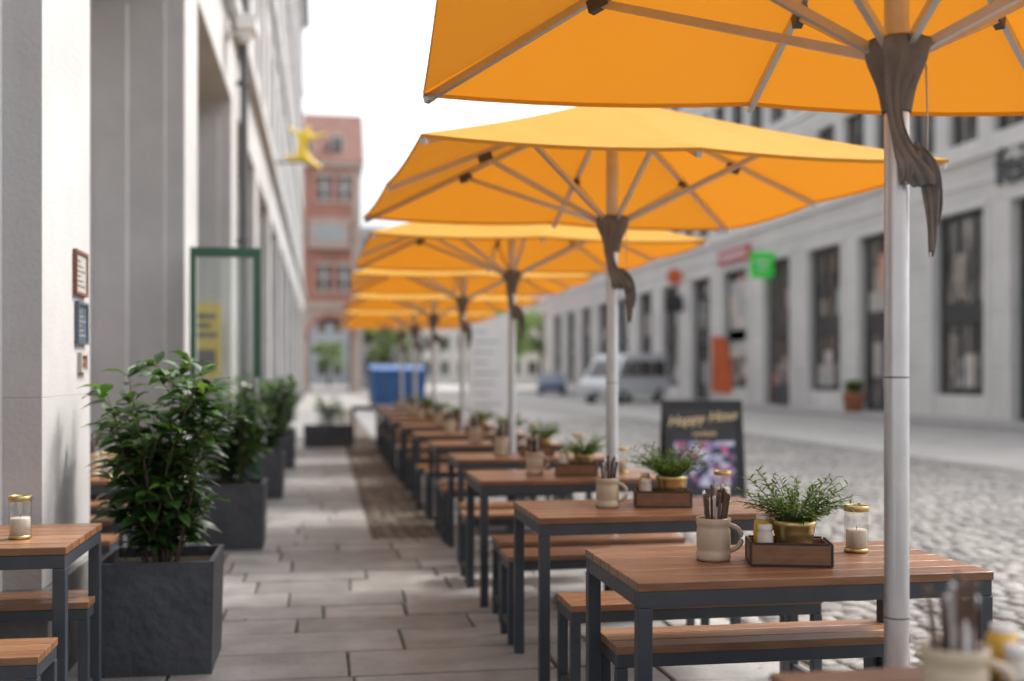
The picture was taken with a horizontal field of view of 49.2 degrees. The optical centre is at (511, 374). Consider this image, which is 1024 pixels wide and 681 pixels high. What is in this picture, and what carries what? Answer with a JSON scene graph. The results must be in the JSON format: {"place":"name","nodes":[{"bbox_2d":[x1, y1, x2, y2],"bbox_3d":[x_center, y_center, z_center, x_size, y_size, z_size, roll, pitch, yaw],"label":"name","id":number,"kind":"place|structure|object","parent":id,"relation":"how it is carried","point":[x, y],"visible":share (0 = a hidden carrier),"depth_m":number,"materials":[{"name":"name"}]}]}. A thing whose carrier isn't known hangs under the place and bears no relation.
{"place":"outdoors","nodes":[
{"label":"outdoors","id":0,"kind":"place"},
{"bbox_2d":[310,324,348,383],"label":"grey town house","id":1,"kind":"structure","parent":0,"point":[322,333],"depth_m":157.94,"materials":[{"name":"paint"}]},
{"bbox_2d":[310,324,348,376],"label":"windows","id":2,"kind":"structure","parent":1,"relation":"in","point":[321,328],"depth_m":157.90,"materials":[{"name":"grey glass"}]},
{"bbox_2d":[295,393,369,409],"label":"sidewalk","id":3,"kind":"structure","parent":0,"point":[308,401],"depth_m":59.74,"materials":[{"name":"grey stone"}]},
{"bbox_2d":[303,114,363,392],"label":"brick house","id":4,"kind":"structure","parent":0,"point":[332,218],"depth_m":84.99,"materials":[{"name":"brick"}]},
{"bbox_2d":[303,137,352,292],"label":"windows","id":5,"kind":"structure","parent":4,"relation":"in","point":[323,183],"depth_m":85.08,"materials":[{"name":"grey glass"}]},
{"bbox_2d":[360,227,421,389],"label":"grey office building","id":6,"kind":"structure","parent":0,"point":[364,345],"depth_m":103.29,"materials":[{"name":"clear glass"}]},
{"bbox_2d":[363,237,419,377],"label":"windows","id":7,"kind":"structure","parent":6,"relation":"in","point":[366,345],"depth_m":103.33,"materials":[{"name":"grey glass"}]},
{"bbox_2d":[68,409,809,680],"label":"stone slab sidewalk","id":8,"kind":"structure","parent":0,"point":[363,622],"depth_m":6.64,"materials":[{"name":"stone"}]},
{"bbox_2d":[0,637,57,680],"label":"cafe bench","id":9,"kind":"object","parent":8,"relation":"on","point":[30,659],"visible":1,"depth_m":3.76,"materials":[{"name":"brown wood"}]},
{"bbox_2d":[0,590,94,680],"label":"cafe bench","id":10,"kind":"object","parent":8,"relation":"on","point":[33,606],"visible":0.62,"depth_m":4.58,"materials":[{"name":"brown wood"}]},
{"bbox_2d":[0,523,101,680],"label":"cafe table","id":11,"kind":"object","parent":8,"relation":"on","point":[57,549],"visible":0.98,"depth_m":4.20,"materials":[{"name":"brown wood"}]},
{"bbox_2d":[8,494,32,539],"bbox_3d":[-1.887,0.547,4.297,0.088,0.165,0.088,0,0,-10],"label":"candle jar","id":12,"kind":"object","parent":11,"relation":"on","point":[20,527],"visible":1,"depth_m":4.27,"materials":[{"name":"white wax"}]},
{"bbox_2d":[90,501,128,515],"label":"cafe bench","id":13,"kind":"object","parent":8,"relation":"on","point":[94,508],"depth_m":7.98,"materials":[{"name":"brown wood"}]},
{"bbox_2d":[101,534,118,555],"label":"cafe bench","id":14,"kind":"object","parent":8,"relation":"on","point":[109,542],"visible":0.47,"depth_m":6.32,"materials":[{"name":"brown wood"}]},
{"bbox_2d":[90,515,134,546],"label":"cafe bench","id":15,"kind":"object","parent":8,"relation":"on","point":[107,526],"visible":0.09,"depth_m":7.13,"materials":[{"name":"brown wood"}]},
{"bbox_2d":[90,471,138,546],"bbox_3d":[-2.952,1.005,6.896,1.180,0.750,0.680,0,0,-10],"label":"cafe table","id":16,"kind":"object","parent":8,"relation":"on","point":[97,485],"visible":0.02,"depth_m":6.65,"materials":[{"name":"brown wood"}]},
{"bbox_2d":[90,434,107,475],"bbox_3d":[-2.593,0.499,6.966,0.145,0.260,0.115,0,0,-7],"label":"cutlery mug","id":17,"kind":"object","parent":16,"relation":"on","point":[94,453],"visible":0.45,"depth_m":6.93,"materials":[{"name":"ceramic"}]},
{"bbox_2d":[0,0,303,680],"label":"piers","id":18,"kind":"structure","parent":8,"relation":"on","point":[118,150],"depth_m":9.49,"materials":[{"name":"paint"}]},
{"bbox_2d":[73,248,88,297],"bbox_3d":[-2.137,-0.500,5.548,0.020,0.220,0.270,0,0,-10],"label":"framed menu","id":19,"kind":"object","parent":18,"relation":"attached to","point":[80,273],"visible":1,"depth_m":5.53,"materials":[{"name":"paper"}]},
{"bbox_2d":[75,301,88,344],"bbox_3d":[-2.141,-0.255,5.572,0.020,0.210,0.240,0,0,-10],"label":"blue plaque","id":20,"kind":"object","parent":18,"relation":"attached to","point":[81,323],"visible":1,"depth_m":5.55,"materials":[{"name":"metal"}]},
{"bbox_2d":[76,350,253,678],"bbox_3d":[-1.655,0.631,5.357,0.810,1.498,0.899,0,0,-10],"label":"planter shrub","id":21,"kind":"object","parent":8,"relation":"on","point":[162,593],"visible":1,"depth_m":5.15,"materials":[{"name":"green plant"}]},
{"bbox_2d":[190,247,260,477],"bbox_3d":[-2.454,0.135,9.591,0.595,2.450,0.110,0,0,-10],"label":"glass door","id":22,"kind":"structure","parent":8,"relation":"on","point":[253,253],"depth_m":9.62,"materials":[{"name":"green paint"}]},
{"bbox_2d":[197,303,220,376],"bbox_3d":[-3.959,-0.445,14.528,0.360,0.950,0.235,0,0,-10],"label":"yellow poster","id":23,"kind":"object","parent":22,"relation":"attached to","point":[209,332],"visible":0.64,"depth_m":14.42,"materials":[{"name":"yellow paper"}]},
{"bbox_2d":[186,380,277,549],"bbox_3d":[-2.299,0.711,9.018,0.822,1.339,0.727,0,0,-10],"label":"planter shrub","id":24,"kind":"object","parent":8,"relation":"on","point":[239,521],"visible":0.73,"depth_m":8.83,"materials":[{"name":"green plant"}]},
{"bbox_2d":[225,373,299,498],"bbox_3d":[-2.824,0.661,12.676,0.863,1.438,0.778,0,0,-9],"label":"planter shrub","id":25,"kind":"object","parent":8,"relation":"on","point":[273,467],"visible":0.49,"depth_m":12.52,"materials":[{"name":"green plant"}]},
{"bbox_2d":[262,377,301,468],"bbox_3d":[-3.454,0.711,16.512,0.726,1.339,0.822,0,0,-9],"label":"planter shrub","id":26,"kind":"object","parent":8,"relation":"on","point":[288,445],"visible":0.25,"depth_m":16.34,"materials":[{"name":"green plant"}]},
{"bbox_2d":[303,396,353,447],"bbox_3d":[-3.486,0.889,21.317,0.950,0.982,0.609,0,0,-10],"label":"trough planter","id":27,"kind":"object","parent":8,"relation":"on","point":[325,435],"visible":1,"depth_m":21.18,"materials":[{"name":"stone"}]},
{"bbox_2d":[376,407,403,448],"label":"cafe table","id":28,"kind":"object","parent":8,"relation":"on","point":[378,411],"visible":0.41,"depth_m":20.70,"materials":[{"name":"brown wood"}]},
{"bbox_2d":[337,322,472,404],"bbox_3d":[-2.378,-0.160,24.139,2.673,3.080,2.673,0,0,-11],"label":"patio umbrella","id":29,"kind":"object","parent":8,"relation":"on","point":[401,334],"visible":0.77,"depth_m":24.11,"materials":[{"name":"fabric"}]},
{"bbox_2d":[384,414,426,461],"bbox_3d":[-1.383,1.005,17.455,1.180,0.750,0.680,0,0,-10],"label":"cafe table","id":30,"kind":"object","parent":8,"relation":"on","point":[387,417],"visible":0.46,"depth_m":17.23,"materials":[{"name":"brown wood"}]},
{"bbox_2d":[341,310,497,401],"bbox_3d":[-1.782,-0.140,20.589,2.673,3.080,2.673,0,0,-10],"label":"patio umbrella","id":31,"kind":"object","parent":8,"relation":"on","point":[405,317],"visible":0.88,"depth_m":20.56,"materials":[{"name":"fabric"}]},
{"bbox_2d":[408,452,447,491],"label":"cafe bench","id":32,"kind":"object","parent":8,"relation":"on","point":[410,469],"visible":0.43,"depth_m":13.16,"materials":[{"name":"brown wood"}]},
{"bbox_2d":[390,418,472,475],"bbox_3d":[-1.097,1.005,15.673,1.180,0.750,0.680,0,0,-9],"label":"cafe table","id":33,"kind":"object","parent":8,"relation":"on","point":[394,423],"visible":0.47,"depth_m":15.31,"materials":[{"name":"brown wood"}]},
{"bbox_2d":[341,293,538,413],"bbox_3d":[-1.186,-0.160,17.039,2.673,3.080,2.673,0,0,-12],"label":"patio umbrella","id":34,"kind":"object","parent":8,"relation":"on","point":[433,304],"visible":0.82,"depth_m":17.01,"materials":[{"name":"fabric"}]},
{"bbox_2d":[400,423,494,487],"bbox_3d":[-0.786,1.005,14.004,1.180,0.750,0.680,0,0,-10],"label":"cafe table","id":35,"kind":"object","parent":8,"relation":"on","point":[405,429],"visible":0.63,"depth_m":13.64,"materials":[{"name":"brown wood"}]},
{"bbox_2d":[411,431,526,500],"bbox_3d":[-0.474,1.005,12.127,1.180,0.750,0.680,0,0,-9],"label":"cafe table","id":36,"kind":"object","parent":8,"relation":"on","point":[418,438],"visible":0.59,"depth_m":11.81,"materials":[{"name":"brown wood"}]},
{"bbox_2d":[444,410,456,432],"bbox_3d":[-0.661,0.505,12.127,0.145,0.248,0.114,0,0,-6],"label":"cutlery mug","id":37,"kind":"object","parent":36,"relation":"on","point":[449,424],"visible":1,"depth_m":12.09,"materials":[{"name":"ceramic"}]},
{"bbox_2d":[416,464,522,510],"bbox_3d":[-0.439,1.155,11.520,1.080,0.450,0.280,0,0,-9],"label":"cafe bench","id":38,"kind":"object","parent":8,"relation":"on","point":[420,468],"visible":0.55,"depth_m":11.31,"materials":[{"name":"brown wood"}]},
{"bbox_2d":[351,269,594,479],"bbox_3d":[-0.594,-0.180,13.508,2.673,3.080,2.673,0,0,-8],"label":"patio umbrella","id":39,"kind":"object","parent":8,"relation":"on","point":[463,284],"visible":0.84,"depth_m":13.50,"materials":[{"name":"fabric"}]},
{"bbox_2d":[424,468,536,517],"bbox_3d":[-0.308,1.155,10.992,1.080,0.450,0.280,0,0,-10],"label":"cafe bench","id":40,"kind":"object","parent":8,"relation":"on","point":[443,473],"visible":0.32,"depth_m":10.85,"materials":[{"name":"brown wood"}]},
{"bbox_2d":[458,501,513,564],"bbox_3d":[0.162,1.155,8.102,1.080,0.450,0.280,0,0,-10],"label":"cafe bench","id":41,"kind":"object","parent":8,"relation":"on","point":[505,505],"visible":0.21,"depth_m":8.02,"materials":[{"name":"brown wood"}]},
{"bbox_2d":[460,509,524,582],"bbox_3d":[0.200,1.155,7.611,1.080,0.450,0.280,0,0,-9],"label":"cafe bench","id":42,"kind":"object","parent":8,"relation":"on","point":[500,517],"visible":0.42,"depth_m":7.44,"materials":[{"name":"brown wood"}]},
{"bbox_2d":[428,440,564,528],"bbox_3d":[-0.159,1.005,10.405,1.180,0.750,0.680,0,0,-9],"label":"cafe table","id":43,"kind":"object","parent":8,"relation":"on","point":[437,448],"visible":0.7,"depth_m":10.08,"materials":[{"name":"brown wood"}]},
{"bbox_2d":[469,414,484,441],"bbox_3d":[-0.330,0.499,10.456,0.145,0.260,0.115,0,0,3],"label":"cutlery mug","id":44,"kind":"object","parent":43,"relation":"on","point":[475,429],"visible":1,"depth_m":10.42,"materials":[{"name":"ceramic"}]},
{"bbox_2d":[437,480,561,531],"bbox_3d":[-0.108,1.155,9.800,1.080,0.450,0.280,0,0,-10],"label":"cafe bench","id":45,"kind":"object","parent":8,"relation":"on","point":[442,483],"visible":0.25,"depth_m":9.81,"materials":[{"name":"brown wood"}]},
{"bbox_2d":[440,485,572,543],"bbox_3d":[-0.045,1.155,9.316,1.080,0.450,0.280,0,0,-9],"label":"cafe bench","id":46,"kind":"object","parent":8,"relation":"on","point":[444,515],"visible":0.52,"depth_m":9.18,"materials":[{"name":"brown wood"}]},
{"bbox_2d":[448,452,605,559],"bbox_3d":[0.122,1.005,8.732,1.180,0.750,0.680,0,0,-10],"label":"cafe table","id":47,"kind":"object","parent":8,"relation":"on","point":[461,462],"visible":0.48,"depth_m":8.42,"materials":[{"name":"brown wood"}]},
{"bbox_2d":[494,423,511,454],"bbox_3d":[-0.068,0.505,8.756,0.145,0.248,0.114,0,0,-3],"label":"cutlery mug","id":48,"kind":"object","parent":47,"relation":"on","point":[501,439],"visible":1,"depth_m":8.72,"materials":[{"name":"ceramic"}]},
{"bbox_2d":[519,435,554,455],"bbox_3d":[0.197,0.552,8.750,0.268,0.154,0.178,0,0,4],"label":"condiment tray","id":49,"kind":"object","parent":47,"relation":"on","point":[546,450],"visible":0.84,"depth_m":8.67,"materials":[{"name":"brown wood"}]},
{"bbox_2d":[522,419,561,445],"bbox_3d":[0.242,0.457,8.723,0.375,0.239,0.331,0,0,13],"label":"potted herb","id":50,"kind":"object","parent":49,"relation":"in","point":[545,439],"visible":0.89,"depth_m":8.70,"materials":[{"name":"plant"}]},
{"bbox_2d":[354,222,707,533],"bbox_3d":[0.000,-0.160,9.967,2.673,3.080,2.673,0,0,-11],"label":"patio umbrella","id":51,"kind":"object","parent":8,"relation":"on","point":[511,254],"visible":0.88,"depth_m":9.94,"materials":[{"name":"fabric"}]},
{"bbox_2d":[466,469,657,607],"bbox_3d":[0.340,1.005,7.043,1.180,0.750,0.680,0,0,-10],"label":"cafe table","id":52,"kind":"object","parent":8,"relation":"on","point":[484,484],"visible":0.62,"depth_m":6.72,"materials":[{"name":"brown wood"}]},
{"bbox_2d":[526,433,548,474],"bbox_3d":[0.159,0.499,7.057,0.145,0.260,0.115,0,0,5],"label":"cutlery mug","id":53,"kind":"object","parent":52,"relation":"on","point":[535,456],"visible":1,"depth_m":7.02,"materials":[{"name":"ceramic"}]},
{"bbox_2d":[555,450,597,475],"bbox_3d":[0.406,0.552,7.030,0.268,0.154,0.178,0,0,4],"label":"condiment tray","id":54,"kind":"object","parent":52,"relation":"on","point":[564,466],"visible":0.99,"depth_m":6.95,"materials":[{"name":"brown wood"}]},
{"bbox_2d":[558,431,605,463],"bbox_3d":[0.453,0.466,7.007,0.323,0.221,0.329,0,0,-16],"label":"potted herb","id":55,"kind":"object","parent":54,"relation":"in","point":[582,455],"visible":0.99,"depth_m":6.99,"materials":[{"name":"plant"}]},
{"bbox_2d":[492,533,685,622],"bbox_3d":[0.438,1.155,6.445,1.080,0.450,0.280,0,0,-9],"label":"cafe bench","id":56,"kind":"object","parent":8,"relation":"on","point":[507,541],"visible":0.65,"depth_m":6.36,"materials":[{"name":"brown wood"}]},
{"bbox_2d":[500,543,709,644],"bbox_3d":[0.489,1.155,5.943,1.080,0.450,0.280,0,0,-10],"label":"cafe bench","id":57,"kind":"object","parent":8,"relation":"on","point":[574,557],"visible":0.49,"depth_m":5.79,"materials":[{"name":"brown wood"}]},
{"bbox_2d":[513,497,786,680],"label":"cafe table","id":58,"kind":"object","parent":8,"relation":"on","point":[545,520],"visible":0.6,"depth_m":5.04,"materials":[{"name":"brown wood"}]},
{"bbox_2d":[595,455,627,507],"bbox_3d":[0.463,0.505,5.303,0.114,0.248,0.145,0,0,-38],"label":"cutlery mug","id":59,"kind":"object","parent":58,"relation":"on","point":[608,483],"visible":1,"depth_m":5.28,"materials":[{"name":"ceramic"}]},
{"bbox_2d":[633,473,691,507],"bbox_3d":[0.722,0.552,5.378,0.268,0.154,0.178,0,0,3],"label":"condiment tray","id":60,"kind":"object","parent":58,"relation":"on","point":[646,494],"visible":1,"depth_m":5.29,"materials":[{"name":"brown wood"}]},
{"bbox_2d":[626,437,717,490],"bbox_3d":[0.747,0.435,5.395,0.442,0.282,0.390,0,0,-34],"label":"potted herb","id":61,"kind":"object","parent":60,"relation":"in","point":[675,479],"visible":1,"depth_m":5.33,"materials":[{"name":"green plant"}]},
{"bbox_2d":[364,107,948,600],"bbox_3d":[0.593,-0.170,6.619,2.673,3.080,2.673,0,0,-13],"label":"patio umbrella","id":62,"kind":"object","parent":8,"relation":"on","point":[612,175],"visible":0.93,"depth_m":6.60,"materials":[{"name":"fabric"}]},
{"bbox_2d":[557,591,822,680],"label":"cafe bench","id":63,"kind":"object","parent":8,"relation":"on","point":[616,607],"visible":0.63,"depth_m":4.62,"materials":[{"name":"brown wood"}]},
{"bbox_2d":[423,0,1023,667],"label":"patio umbrella","id":64,"kind":"object","parent":8,"relation":"on","point":[897,64],"visible":1,"depth_m":4.10,"materials":[{"name":"fabric"}]},
{"bbox_2d":[601,619,883,680],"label":"cafe bench","id":65,"kind":"object","parent":8,"relation":"on","point":[755,642],"visible":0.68,"depth_m":3.95,"materials":[{"name":"brown wood"}]},
{"bbox_2d":[585,541,993,680],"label":"cafe table","id":66,"kind":"object","parent":8,"relation":"on","point":[644,581],"visible":0.82,"depth_m":3.55,"materials":[{"name":"brown wood"}]},
{"bbox_2d":[696,484,743,561],"bbox_3d":[0.698,0.501,3.798,0.149,0.256,0.117,0,0,30],"label":"cutlery mug","id":67,"kind":"object","parent":66,"relation":"on","point":[713,536],"visible":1,"depth_m":3.77,"materials":[{"name":"ceramic"}]},
{"bbox_2d":[745,514,833,567],"bbox_3d":[0.925,0.552,3.751,0.268,0.154,0.178,0,0,6],"label":"condiment tray","id":68,"kind":"object","parent":66,"relation":"on","point":[763,547],"visible":1,"depth_m":3.67,"materials":[{"name":"brown wood"}]},
{"bbox_2d":[728,466,860,542],"bbox_3d":[0.965,0.441,3.743,0.424,0.270,0.374,0,0,-27],"label":"potted herb","id":69,"kind":"object","parent":68,"relation":"in","point":[789,527],"visible":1,"depth_m":3.72,"materials":[{"name":"green plant"}]},
{"bbox_2d":[844,504,868,552],"bbox_3d":[1.224,0.547,3.977,0.088,0.165,0.088,0,0,-10],"label":"candle jar","id":70,"kind":"object","parent":66,"relation":"on","point":[856,539],"visible":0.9,"depth_m":3.95,"materials":[{"name":"white wax"}]},
{"bbox_2d":[770,666,919,680],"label":"cafe table","id":71,"kind":"object","parent":8,"relation":"on","point":[897,674],"visible":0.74,"depth_m":2.34,"materials":[{"name":"brown wood"}]},
{"bbox_2d":[919,571,1018,680],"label":"cutlery mug","id":72,"kind":"object","parent":71,"relation":"on","point":[956,651],"visible":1,"depth_m":1.97,"materials":[{"name":"ceramic"}]},
{"bbox_2d":[985,622,1023,680],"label":"jar","id":73,"kind":"object","parent":71,"relation":"on","point":[1004,644],"visible":0.63,"depth_m":2.10,"materials":[{"name":"yellow"}]},
{"bbox_2d":[303,0,574,226],"label":"sky","id":74,"kind":"structure","parent":0,"point":[368,59],"materials":[{"name":"white"}]},
{"bbox_2d":[341,384,638,418],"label":"cobbled road","id":75,"kind":"structure","parent":0,"point":[532,410],"depth_m":43.12,"materials":[{"name":"grey stone"}]},
{"bbox_2d":[361,328,418,364],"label":"street tree","id":76,"kind":"object","parent":75,"relation":"on","point":[382,352],"visible":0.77,"depth_m":95.44,"materials":[{"name":"green plant"}]},
{"bbox_2d":[365,365,427,404],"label":"blue waste container","id":77,"kind":"object","parent":75,"relation":"on","point":[383,384],"visible":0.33,"depth_m":42.40,"materials":[{"name":"plastic"}]},
{"bbox_2d":[166,409,1023,680],"bbox_3d":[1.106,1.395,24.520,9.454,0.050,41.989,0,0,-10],"label":"cobblestone paving","id":78,"kind":"structure","parent":0,"point":[855,464],"depth_m":12.60,"materials":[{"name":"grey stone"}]},
{"bbox_2d":[351,405,403,423],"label":"cafe table","id":79,"kind":"object","parent":78,"relation":"on","point":[363,407],"visible":0.42,"depth_m":22.45,"materials":[{"name":"brown wood"}]},
{"bbox_2d":[468,315,507,424],"bbox_3d":[-0.519,0.005,25.871,1.200,2.750,0.500,0,0,-10],"label":"white info banner","id":80,"kind":"object","parent":78,"relation":"on","point":[487,369],"visible":0.83,"depth_m":25.83,"materials":[{"name":"fabric"}]},
{"bbox_2d":[659,400,746,498],"bbox_3d":[2.067,0.830,12.211,0.860,1.100,0.540,0,0,-4],"label":"happy hour sandwich board","id":81,"kind":"object","parent":78,"relation":"on","point":[715,427],"visible":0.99,"depth_m":12.09,"materials":[{"name":"black metal"}]},
{"bbox_2d":[425,385,833,418],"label":"plaza paving","id":82,"kind":"structure","parent":0,"point":[642,409],"depth_m":50.09,"materials":[{"name":"grey stone"}]},
{"bbox_2d":[493,310,538,363],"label":"street tree","id":83,"kind":"object","parent":82,"relation":"on","point":[522,345],"visible":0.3,"depth_m":104.72,"materials":[{"name":"green plant"}]},
{"bbox_2d":[537,374,565,394],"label":"parked car","id":84,"kind":"object","parent":82,"relation":"on","point":[551,382],"visible":1,"depth_m":75.98,"materials":[{"name":"blue paint"}]},
{"bbox_2d":[578,353,668,403],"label":"parked van","id":85,"kind":"object","parent":82,"relation":"on","point":[643,374],"visible":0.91,"depth_m":54.13,"materials":[{"name":"white paint"}]},
{"bbox_2d":[309,384,1019,470],"bbox_3d":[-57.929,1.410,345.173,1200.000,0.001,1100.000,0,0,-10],"label":"ground","id":86,"kind":"structure","parent":0,"point":[324,388],"depth_m":105.71,"materials":[{"name":"stone"}]},
{"bbox_2d":[90,0,309,313],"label":"walls","id":87,"kind":"structure","parent":86,"relation":"on","point":[276,93],"depth_m":26.33,"materials":[{"name":"paint"}]},
{"bbox_2d":[226,13,257,42],"bbox_3d":[-3.359,-4.260,13.911,0.380,0.320,0.450,0,0,-10],"label":"wall lamp","id":88,"kind":"object","parent":87,"relation":"attached to","point":[247,28],"visible":1,"depth_m":13.76,"materials":[{"name":"white paint"}]},
{"bbox_2d":[237,0,248,409],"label":"drainpipe","id":89,"kind":"object","parent":87,"relation":"attached to","point":[243,84],"visible":0.64,"depth_m":15.55,"materials":[{"name":"grey metal"}]},
{"bbox_2d":[269,126,325,170],"bbox_3d":[-4.795,-5.074,25.052,1.238,1.008,0.240,0,0,-10],"label":"acrobat shop sign","id":90,"kind":"object","parent":87,"relation":"attached to","point":[305,137],"visible":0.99,"depth_m":25.00,"materials":[{"name":"metal"}]},
{"bbox_2d":[312,340,348,386],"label":"street tree","id":91,"kind":"object","parent":86,"relation":"on","point":[329,360],"visible":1,"depth_m":128.08,"materials":[{"name":"green plant"}]},
{"bbox_2d":[422,295,544,384],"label":"beige town house","id":92,"kind":"structure","parent":86,"relation":"on","point":[448,367],"depth_m":150.80,"materials":[{"name":"paint"}]},
{"bbox_2d":[422,312,537,376],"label":"windows","id":93,"kind":"structure","parent":92,"relation":"in","point":[426,340],"depth_m":150.56,"materials":[{"name":"grey glass"}]},
{"bbox_2d":[516,307,544,373],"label":"street tree","id":94,"kind":"object","parent":86,"relation":"on","point":[540,343],"visible":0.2,"depth_m":111.20,"materials":[{"name":"green plant"}]},
{"bbox_2d":[543,106,1023,420],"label":"walls","id":95,"kind":"structure","parent":86,"relation":"on","point":[849,224],"depth_m":41.57,"materials":[{"name":"paint"}]},
{"bbox_2d":[665,269,683,311],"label":"projecting shop sign","id":96,"kind":"object","parent":95,"relation":"attached to","point":[673,303],"visible":1,"depth_m":59.55,"materials":[{"name":"metal"}]},
{"bbox_2d":[718,243,749,266],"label":"red shop sign","id":97,"kind":"object","parent":95,"relation":"attached to","point":[734,255],"visible":1,"depth_m":52.17,"materials":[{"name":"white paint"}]},
{"bbox_2d":[750,252,773,277],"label":"green shop sign","id":98,"kind":"object","parent":95,"relation":"attached to","point":[761,264],"visible":1,"depth_m":47.62,"materials":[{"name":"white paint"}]},
{"bbox_2d":[557,106,1023,419],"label":"windows","id":99,"kind":"structure","parent":95,"relation":"attached to","point":[962,234],"depth_m":40.69,"materials":[{"name":"black glass"}]},
{"bbox_2d":[730,279,745,356],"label":"window poster","id":100,"kind":"object","parent":99,"relation":"attached to","point":[737,307],"depth_m":52.59,"materials":[{"name":"white paper"}]},
{"bbox_2d":[573,253,978,386],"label":"window displays","id":101,"kind":"object","parent":99,"relation":"attached to","point":[959,279],"depth_m":39.74,"materials":[{"name":"glass"}]},
{"bbox_2d":[869,291,883,311],"bbox_3d":[12.907,-2.570,39.126,0.030,0.700,1.700,0,0,-10],"label":"door sign","id":102,"kind":"object","parent":99,"relation":"attached to","point":[876,301],"visible":0.64,"depth_m":39.43,"materials":[{"name":"paper"}]},
{"bbox_2d":[994,144,1023,185],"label":"lettering","id":103,"kind":"object","parent":95,"relation":"attached to","point":[999,163],"visible":1,"depth_m":31.32},
{"bbox_2d":[516,389,1023,431],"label":"kerb and pavement","id":104,"kind":"structure","parent":0,"point":[999,424],"depth_m":35.39,"materials":[{"name":"stone"}]},
{"bbox_2d":[711,333,732,399],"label":"orange advertising flag","id":105,"kind":"object","parent":104,"relation":"on","point":[721,375],"visible":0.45,"depth_m":49.61,"materials":[{"name":"fabric"}]},
{"bbox_2d":[841,379,866,411],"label":"terracotta pot plant","id":106,"kind":"object","parent":104,"relation":"on","point":[853,400],"visible":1,"depth_m":38.12,"materials":[{"name":"green plant"}]},
{"bbox_2d":[650,417,1023,470],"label":"plaza paving","id":107,"kind":"structure","parent":0,"point":[993,448],"depth_m":24.62,"materials":[{"name":"grey stone"}]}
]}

